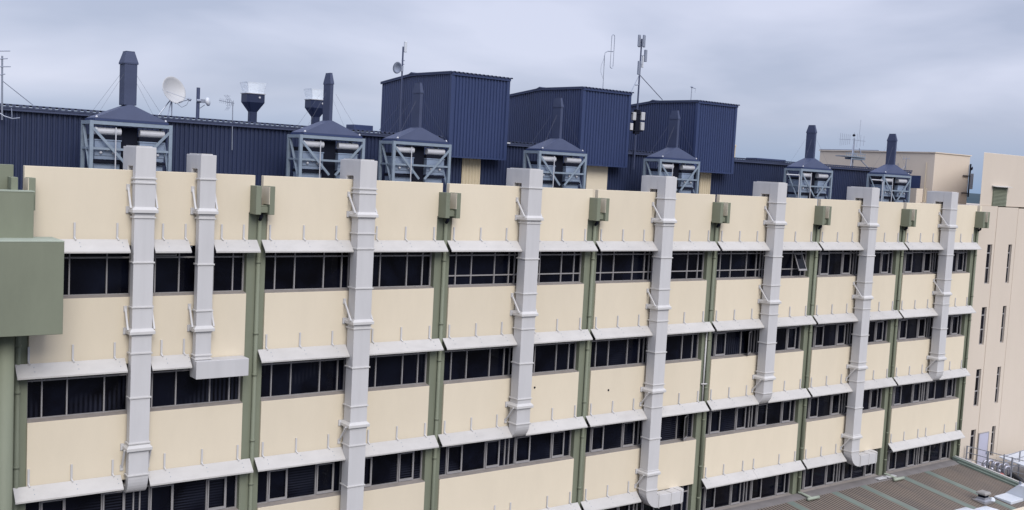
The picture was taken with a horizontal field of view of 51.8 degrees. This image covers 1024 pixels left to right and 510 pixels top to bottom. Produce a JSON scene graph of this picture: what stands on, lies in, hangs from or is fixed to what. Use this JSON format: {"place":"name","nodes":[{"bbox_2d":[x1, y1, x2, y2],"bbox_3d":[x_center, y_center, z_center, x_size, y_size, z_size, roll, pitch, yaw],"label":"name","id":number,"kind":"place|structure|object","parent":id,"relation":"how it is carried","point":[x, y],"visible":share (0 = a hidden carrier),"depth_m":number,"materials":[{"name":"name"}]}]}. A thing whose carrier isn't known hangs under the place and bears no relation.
{"place":"outdoors","nodes":[
{"label":"outdoors","id":0,"kind":"place"},
{"bbox_2d":[0,164,64,509],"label":"green building","id":1,"kind":"structure","parent":0,"point":[31,283],"depth_m":29.59,"materials":[{"name":"green paint"}]},
{"bbox_2d":[0,0,1023,193],"label":"sky","id":2,"kind":"structure","parent":0,"point":[944,76],"materials":[{"name":"grey"}]},
{"bbox_2d":[966,193,980,203],"bbox_3d":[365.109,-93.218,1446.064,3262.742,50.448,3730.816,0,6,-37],"label":"hills","id":3,"kind":"structure","parent":0,"point":[973,198],"depth_m":2094.18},
{"bbox_2d":[994,464,1023,479],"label":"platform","id":4,"kind":"structure","parent":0,"point":[1015,469],"depth_m":65.35,"materials":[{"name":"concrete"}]},
{"bbox_2d":[965,446,1023,477],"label":"guard rail","id":5,"kind":"object","parent":4,"relation":"on","point":[1012,464],"visible":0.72,"depth_m":61.74,"materials":[{"name":"metal"}]},
{"bbox_2d":[981,459,1010,474],"bbox_3d":[28.540,12.756,62.343,1.152,1.146,1.903,0,6,-37],"label":"pipework","id":6,"kind":"object","parent":4,"relation":"on","point":[998,464],"visible":0.51,"depth_m":62.20,"materials":[{"name":"silver metal"}]},
{"bbox_2d":[1002,450,1023,475],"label":"platform railing","id":7,"kind":"object","parent":4,"relation":"on","point":[1013,459],"visible":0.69,"depth_m":62.56,"materials":[{"name":"metal"}]},
{"bbox_2d":[999,451,1023,465],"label":"canopy sheet","id":8,"kind":"object","parent":7,"relation":"attached to","point":[1016,461],"visible":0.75,"depth_m":63.50,"materials":[{"name":"white metal"}]},
{"bbox_2d":[1007,472,1023,482],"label":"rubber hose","id":9,"kind":"object","parent":4,"relation":"on","point":[1016,477],"visible":0.54,"depth_m":61.10,"materials":[{"name":"rubber"}]},
{"label":"ground","id":10,"kind":"structure","parent":0,"visible":0},
{"bbox_2d":[7,165,989,509],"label":"office building","id":11,"kind":"structure","parent":10,"relation":"on","point":[265,433],"depth_m":40.85,"materials":[{"name":"concrete"}]},
{"bbox_2d":[80,51,172,171],"bbox_3d":[-12.646,-4.062,34.675,2.630,5.200,1.167,0,6,-37],"label":"exhaust stack","id":12,"kind":"object","parent":11,"relation":"on","point":[106,144],"visible":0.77,"depth_m":34.32,"materials":[{"name":"metal"}]},
{"bbox_2d":[25,475,237,509],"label":"window","id":13,"kind":"structure","parent":11,"relation":"in","point":[218,493],"depth_m":34.37,"materials":[{"name":"black glass"}]},
{"bbox_2d":[27,364,241,422],"bbox_3d":[-11.774,4.169,33.423,6.702,1.595,0.340,0,6,-37],"label":"window","id":14,"kind":"structure","parent":11,"relation":"in","point":[74,397],"depth_m":33.05,"materials":[{"name":"black glass"}]},
{"bbox_2d":[120,145,158,492],"bbox_3d":[-11.818,2.034,33.160,0.910,10.890,1.405,0,6,-37],"label":"exhaust duct","id":15,"kind":"object","parent":11,"relation":"attached to","point":[139,330],"visible":0.98,"depth_m":32.65,"materials":[{"name":"grey metal"}]},
{"bbox_2d":[63,246,244,298],"bbox_3d":[-11.581,0.486,33.131,6.702,1.595,0.340,0,6,-37],"label":"window","id":16,"kind":"structure","parent":11,"relation":"in","point":[86,275],"depth_m":33.37,"materials":[{"name":"black glass"}]},
{"bbox_2d":[186,153,248,379],"bbox_3d":[-9.685,0.324,34.470,1.875,7.190,1.520,0,6,-37],"label":"exhaust duct","id":17,"kind":"object","parent":11,"relation":"attached to","point":[205,364],"visible":0.99,"depth_m":33.73,"materials":[{"name":"grey metal"}]},
{"bbox_2d":[286,73,364,178],"bbox_3d":[-6.848,-4.099,38.978,2.630,5.200,1.167,0,6,-37],"label":"exhaust stack","id":18,"kind":"object","parent":11,"relation":"on","point":[323,157],"visible":0.74,"depth_m":38.64,"materials":[{"name":"metal"}]},
{"bbox_2d":[257,450,424,507],"bbox_3d":[-6.054,7.815,38.102,6.702,1.595,0.340,0,6,-37],"label":"window","id":19,"kind":"structure","parent":11,"relation":"in","point":[322,480],"depth_m":37.83,"materials":[{"name":"black glass"}]},
{"bbox_2d":[261,352,428,400],"bbox_3d":[-5.861,4.131,37.810,6.702,1.595,0.340,0,6,-37],"label":"window","id":20,"kind":"structure","parent":11,"relation":"in","point":[316,377],"depth_m":37.55,"materials":[{"name":"black glass"}]},
{"bbox_2d":[264,252,432,292],"bbox_3d":[-5.668,0.448,37.518,6.702,1.595,0.340,0,6,-37],"label":"window","id":21,"kind":"structure","parent":11,"relation":"in","point":[296,271],"depth_m":37.25,"materials":[{"name":"black glass"}]},
{"bbox_2d":[337,158,378,509],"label":"exhaust duct","id":22,"kind":"object","parent":11,"relation":"attached to","point":[363,215],"visible":0.99,"depth_m":37.08,"materials":[{"name":"white metal"}]},
{"bbox_2d":[378,82,451,191],"bbox_3d":[-3.764,-4.119,41.266,2.630,5.200,1.167,0,6,-37],"label":"exhaust stack","id":23,"kind":"object","parent":11,"relation":"on","point":[412,162],"visible":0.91,"depth_m":40.98,"materials":[{"name":"metal"}]},
{"bbox_2d":[0,103,912,202],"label":"plant room","id":24,"kind":"object","parent":11,"relation":"on","point":[38,136],"visible":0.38,"depth_m":39.74,"materials":[{"name":"metal"}]},
{"bbox_2d":[0,50,32,119],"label":"yagi antenna","id":25,"kind":"object","parent":24,"relation":"attached to","point":[2,81],"visible":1,"depth_m":34.07,"materials":[{"name":"grey metal"}]},
{"bbox_2d":[158,76,190,115],"bbox_3d":[-12.278,-5.769,38.361,1.074,1.460,0.677,0,6,-37],"label":"satellite dish","id":26,"kind":"object","parent":24,"relation":"on","point":[174,91],"visible":0.98,"depth_m":38.51,"materials":[{"name":"metal"}]},
{"bbox_2d":[196,87,209,117],"bbox_3d":[-11.438,-5.623,39.084,0.506,1.120,0.317,2,5,-14],"label":"microwave link","id":27,"kind":"object","parent":24,"relation":"on","point":[206,101],"visible":0.97,"depth_m":38.99,"materials":[{"name":"metal"}]},
{"bbox_2d":[219,95,233,149],"bbox_3d":[-10.466,-4.859,38.610,0.348,1.994,0.548,4,5,13],"label":"television antenna","id":28,"kind":"object","parent":24,"relation":"attached to","point":[229,102],"visible":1,"depth_m":38.74,"materials":[{"name":"grey metal"}]},
{"bbox_2d":[240,92,265,121],"bbox_3d":[-10.026,-5.907,40.812,0.800,1.500,0.800,0,6,-37],"label":"funnel vent","id":29,"kind":"object","parent":24,"relation":"on","point":[252,103],"visible":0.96,"depth_m":40.62,"materials":[{"name":"blue metal"}]},
{"bbox_2d":[304,99,322,123],"bbox_3d":[-8.004,-5.999,43.054,0.800,1.500,0.800,0,6,-37],"label":"funnel vent","id":30,"kind":"object","parent":24,"relation":"on","point":[316,108],"visible":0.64,"depth_m":42.81,"materials":[{"name":"blue metal"}]},
{"bbox_2d":[346,124,372,131],"bbox_3d":[-6.470,-5.382,44.767,0.920,0.260,0.700,0,6,-37],"label":"roof vent","id":31,"kind":"object","parent":24,"relation":"on","point":[358,127],"visible":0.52,"depth_m":44.49,"materials":[{"name":"blue metal"}]},
{"bbox_2d":[380,41,406,145],"bbox_3d":[-4.583,-6.379,43.139,1.221,4.620,1.074,0,6,-37],"label":"dish mast","id":32,"kind":"object","parent":24,"relation":"on","point":[397,67],"visible":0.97,"depth_m":42.73,"materials":[{"name":"galvanised steel"},{"name":"white plastic"}]},
{"bbox_2d":[380,71,512,159],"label":"plant tower","id":33,"kind":"structure","parent":24,"relation":"on","point":[469,112],"depth_m":44.89,"materials":[{"name":"metal"}]},
{"bbox_2d":[461,158,480,184],"bbox_3d":[-1.783,-2.944,45.437,0.960,2.410,0.030,0,6,-37],"label":"cream door","id":34,"kind":"structure","parent":24,"relation":"in","point":[470,167],"depth_m":45.37,"materials":[{"name":"beige metal"}]},
{"bbox_2d":[507,86,633,167],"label":"plant tower","id":35,"kind":"structure","parent":24,"relation":"on","point":[597,120],"depth_m":49.24,"materials":[{"name":"metal"}]},
{"bbox_2d":[601,34,614,81],"bbox_3d":[4.515,-9.110,49.984,0.772,2.725,0.044,0,6,-37],"label":"loop antenna","id":36,"kind":"object","parent":35,"relation":"on","point":[610,56],"visible":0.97,"depth_m":50.02,"materials":[{"name":"metal"}]},
{"bbox_2d":[630,35,662,168],"bbox_3d":[6.818,-7.365,51.966,0.534,6.380,5.239,5,5,26],"label":"antenna mast","id":37,"kind":"object","parent":35,"relation":"on","point":[636,125],"visible":1,"depth_m":50.37,"materials":[{"name":"galvanised steel"},{"name":"grey paint"},{"name":"white plastic"}]},
{"bbox_2d":[585,165,607,197],"bbox_3d":[3.953,-2.981,49.688,1.280,2.410,0.055,0,6,-37],"label":"cream door","id":38,"kind":"structure","parent":24,"relation":"in","point":[596,176],"depth_m":49.60,"materials":[{"name":"beige metal"}]},
{"bbox_2d":[628,100,739,173],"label":"plant tower","id":39,"kind":"structure","parent":24,"relation":"on","point":[707,133],"depth_m":53.60,"materials":[{"name":"metal"}]},
{"bbox_2d":[699,172,710,193],"bbox_3d":[9.869,-3.019,54.084,0.820,2.410,0.030,0,6,-37],"label":"cream door","id":40,"kind":"structure","parent":24,"relation":"in","point":[705,178],"depth_m":54.01,"materials":[{"name":"beige metal"}]},
{"bbox_2d":[835,123,868,168],"bbox_3d":[20.532,-6.686,63.217,2.569,2.920,0.924,0,6,-37],"label":"aerial array","id":41,"kind":"object","parent":24,"relation":"on","point":[852,157],"visible":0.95,"depth_m":63.27,"materials":[{"name":"metal"}]},
{"bbox_2d":[439,430,573,479],"bbox_3d":[-0.142,7.777,42.489,6.703,1.595,0.340,0,6,-37],"label":"window","id":42,"kind":"structure","parent":11,"relation":"in","point":[519,451],"depth_m":42.51,"materials":[{"name":"black glass"}]},
{"bbox_2d":[443,341,578,383],"bbox_3d":[0.051,4.093,42.197,6.703,1.595,0.340,0,6,-37],"label":"window","id":43,"kind":"structure","parent":11,"relation":"in","point":[487,363],"depth_m":41.94,"materials":[{"name":"black glass"}]},
{"bbox_2d":[448,248,583,287],"bbox_3d":[0.244,0.410,41.905,6.703,1.595,0.340,0,6,-37],"label":"window","id":44,"kind":"structure","parent":11,"relation":"in","point":[466,269],"depth_m":41.65,"materials":[{"name":"black glass"}]},
{"bbox_2d":[504,168,543,436],"bbox_3d":[0.258,1.921,41.985,0.950,10.720,1.615,0,6,-37],"label":"exhaust duct","id":45,"kind":"object","parent":11,"relation":"attached to","point":[530,218],"visible":0.95,"depth_m":41.40,"materials":[{"name":"grey metal"}]},
{"bbox_2d":[523,98,586,188],"bbox_3d":[1.881,-4.155,45.455,2.630,5.200,1.167,0,6,-37],"label":"exhaust stack","id":46,"kind":"object","parent":11,"relation":"on","point":[557,171],"visible":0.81,"depth_m":45.23,"materials":[{"name":"metal"}]},
{"bbox_2d":[582,485,688,509],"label":"window","id":47,"kind":"structure","parent":11,"relation":"in","point":[636,506],"depth_m":48.24,"materials":[{"name":"black glass"}]},
{"bbox_2d":[585,413,695,456],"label":"window","id":48,"kind":"structure","parent":11,"relation":"in","point":[610,438],"depth_m":46.60,"materials":[{"name":"black glass"}]},
{"bbox_2d":[590,333,700,370],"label":"window","id":49,"kind":"structure","parent":11,"relation":"in","point":[613,353],"depth_m":46.32,"materials":[{"name":"black glass"}]},
{"bbox_2d":[595,246,705,283],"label":"window","id":50,"kind":"structure","parent":11,"relation":"in","point":[611,266],"depth_m":46.02,"materials":[{"name":"black glass"}]},
{"bbox_2d":[634,175,683,507],"bbox_3d":[6.787,3.854,47.063,2.745,14.688,1.615,0,6,-37],"label":"exhaust duct","id":51,"kind":"object","parent":11,"relation":"attached to","point":[659,306],"visible":0.98,"depth_m":45.97,"materials":[{"name":"white metal"}]},
{"bbox_2d":[643,110,699,193],"bbox_3d":[7.535,-4.191,49.651,2.630,5.200,1.167,0,6,-37],"label":"exhaust stack","id":52,"kind":"object","parent":11,"relation":"on","point":[672,154],"visible":0.61,"depth_m":49.45,"materials":[{"name":"metal"}]},
{"bbox_2d":[700,473,791,509],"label":"window","id":53,"kind":"structure","parent":11,"relation":"in","point":[762,489],"depth_m":51.68,"materials":[{"name":"black glass"}]},
{"bbox_2d":[705,399,797,437],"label":"window","id":54,"kind":"structure","parent":11,"relation":"in","point":[782,413],"depth_m":51.33,"materials":[{"name":"black glass"}]},
{"bbox_2d":[711,325,802,359],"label":"window","id":55,"kind":"structure","parent":11,"relation":"in","point":[744,342],"depth_m":50.63,"materials":[{"name":"black glass"}]},
{"bbox_2d":[716,246,808,279],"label":"window","id":56,"kind":"structure","parent":11,"relation":"in","point":[731,265],"depth_m":50.43,"materials":[{"name":"black glass"}]},
{"bbox_2d":[751,181,786,403],"bbox_3d":[12.082,1.846,50.759,0.950,10.720,1.615,0,6,-37],"label":"exhaust duct","id":57,"kind":"object","parent":11,"relation":"attached to","point":[775,223],"visible":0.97,"depth_m":50.18,"materials":[{"name":"grey metal"}]},
{"bbox_2d":[786,174,799,197],"bbox_3d":[14.309,-2.880,53.991,1.080,2.510,0.060,0,6,-37],"label":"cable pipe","id":58,"kind":"object","parent":11,"relation":"on","point":[799,181],"visible":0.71,"depth_m":54.19,"materials":[{"name":"grey metal"}]},
{"bbox_2d":[783,125,832,205],"bbox_3d":[15.669,-4.244,55.687,2.630,5.200,1.167,0,6,-37],"label":"exhaust stack","id":59,"kind":"object","parent":11,"relation":"on","point":[813,182],"visible":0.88,"depth_m":55.38,"materials":[{"name":"metal"}]},
{"bbox_2d":[800,449,877,491],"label":"window","id":60,"kind":"structure","parent":11,"relation":"in","point":[843,472],"depth_m":55.81,"materials":[{"name":"black glass"}]},
{"bbox_2d":[806,388,883,421],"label":"window","id":61,"kind":"structure","parent":11,"relation":"in","point":[834,405],"depth_m":55.35,"materials":[{"name":"black glass"}]},
{"bbox_2d":[811,319,889,349],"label":"window","id":62,"kind":"structure","parent":11,"relation":"in","point":[829,335],"depth_m":55.06,"materials":[{"name":"black glass"}]},
{"bbox_2d":[817,246,893,276],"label":"window","id":63,"kind":"structure","parent":11,"relation":"in","point":[831,263],"depth_m":54.78,"materials":[{"name":"black glass"}]},
{"bbox_2d":[840,186,879,466],"bbox_3d":[18.612,3.778,55.838,2.745,14.688,1.615,0,6,-37],"label":"exhaust duct","id":64,"kind":"object","parent":11,"relation":"attached to","point":[863,297],"visible":0.99,"depth_m":54.74,"materials":[{"name":"white metal"}]},
{"bbox_2d":[871,179,882,201],"bbox_3d":[20.099,-2.917,58.288,1.080,2.510,0.060,0,6,-37],"label":"cable pipe","id":65,"kind":"object","parent":11,"relation":"on","point":[882,186],"visible":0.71,"depth_m":58.49,"materials":[{"name":"grey metal"}]},
{"bbox_2d":[866,134,911,202],"bbox_3d":[21.459,-4.281,59.983,2.630,5.200,1.167,0,6,-37],"label":"exhaust stack","id":66,"kind":"object","parent":11,"relation":"on","point":[886,173],"visible":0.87,"depth_m":59.71,"materials":[{"name":"metal"}]},
{"bbox_2d":[886,441,951,473],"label":"window","id":67,"kind":"structure","parent":11,"relation":"in","point":[902,460],"depth_m":60.44,"materials":[{"name":"black glass"}]},
{"bbox_2d":[891,378,957,408],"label":"window","id":68,"kind":"structure","parent":11,"relation":"in","point":[938,390],"depth_m":60.17,"materials":[{"name":"black glass"}]},
{"bbox_2d":[897,313,963,341],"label":"window","id":69,"kind":"structure","parent":11,"relation":"in","point":[915,328],"depth_m":59.45,"materials":[{"name":"black glass"}]},
{"bbox_2d":[902,248,968,274],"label":"window","id":70,"kind":"structure","parent":11,"relation":"in","point":[915,262],"depth_m":59.16,"materials":[{"name":"black glass"}]},
{"bbox_2d":[925,191,958,379],"bbox_3d":[23.907,1.770,59.534,0.950,10.720,1.615,0,6,-37],"label":"exhaust duct","id":71,"kind":"object","parent":11,"relation":"attached to","point":[942,293],"visible":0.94,"depth_m":58.96,"materials":[{"name":"grey metal"}]},
{"bbox_2d":[724,456,1023,509],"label":"annex building","id":72,"kind":"structure","parent":10,"relation":"on","point":[956,482],"depth_m":55.93,"materials":[{"name":"grey paint"}]},
{"bbox_2d":[956,507,973,509],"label":"skylight","id":73,"kind":"object","parent":72,"relation":"on","point":[965,508],"visible":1,"depth_m":53.94,"materials":[{"name":"white plastic"}]},
{"bbox_2d":[971,490,993,505],"bbox_3d":[24.998,12.826,55.967,0.880,0.601,0.780,0,6,-37],"label":"roof cowl","id":74,"kind":"object","parent":72,"relation":"on","point":[983,497],"visible":1,"depth_m":55.80,"materials":[{"name":"metal"}]},
{"bbox_2d":[974,506,997,509],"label":"skylight","id":75,"kind":"object","parent":72,"relation":"on","point":[985,508],"visible":0.96,"depth_m":54.37,"materials":[{"name":"white plastic"}]},
{"bbox_2d":[994,481,1023,504],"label":"sheet metal hood","id":76,"kind":"object","parent":72,"relation":"on","point":[1014,495],"visible":1,"depth_m":56.94,"materials":[{"name":"white metal"}]},
{"bbox_2d":[819,149,971,203],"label":"building","id":77,"kind":"structure","parent":10,"relation":"on","point":[936,171],"depth_m":66.50,"materials":[{"name":"beige concrete"}]},
{"bbox_2d":[910,175,920,187],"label":"dark window","id":78,"kind":"structure","parent":77,"relation":"in","point":[915,180],"depth_m":66.19,"materials":[{"name":"blue glass"}]},
{"bbox_2d":[961,164,973,196],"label":"wall antenna","id":79,"kind":"object","parent":77,"relation":"attached to","point":[970,181],"depth_m":67.41,"materials":[{"name":"metal"}]},
{"bbox_2d":[921,152,1023,469],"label":"end building","id":80,"kind":"structure","parent":10,"relation":"on","point":[993,415],"depth_m":63.96,"materials":[{"name":"beige paint"}]},
{"bbox_2d":[969,430,973,459],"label":"window","id":81,"kind":"structure","parent":80,"relation":"in","point":[972,431],"depth_m":63.89,"materials":[{"name":"black glass"}]},
{"bbox_2d":[973,369,979,405],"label":"window","id":82,"kind":"structure","parent":80,"relation":"in","point":[978,370],"depth_m":63.60,"materials":[{"name":"black glass"}]},
{"bbox_2d":[979,307,984,344],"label":"window","id":83,"kind":"structure","parent":80,"relation":"in","point":[983,308],"depth_m":63.30,"materials":[{"name":"black glass"}]},
{"bbox_2d":[976,431,988,465],"bbox_3d":[28.683,12.064,64.302,1.120,2.530,0.110,0,6,-37],"label":"door","id":84,"kind":"structure","parent":80,"relation":"in","point":[983,438],"depth_m":64.25,"materials":[{"name":"white metal"}]},
{"bbox_2d":[984,244,990,283],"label":"window","id":85,"kind":"structure","parent":80,"relation":"in","point":[989,245],"depth_m":63.01,"materials":[{"name":"black glass"}]},
{"bbox_2d":[990,426,993,455],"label":"window","id":86,"kind":"structure","parent":80,"relation":"in","point":[992,426],"depth_m":65.22,"materials":[{"name":"black glass"}]},
{"bbox_2d":[994,367,999,402],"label":"window","id":87,"kind":"structure","parent":80,"relation":"in","point":[998,367],"depth_m":64.93,"materials":[{"name":"black glass"}]},
{"bbox_2d":[1000,306,1004,342],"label":"window","id":88,"kind":"structure","parent":80,"relation":"in","point":[1003,306],"depth_m":64.63,"materials":[{"name":"black glass"}]},
{"bbox_2d":[1005,245,1009,282],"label":"window","id":89,"kind":"structure","parent":80,"relation":"in","point":[1009,245],"depth_m":64.35,"materials":[{"name":"black glass"}]}
]}

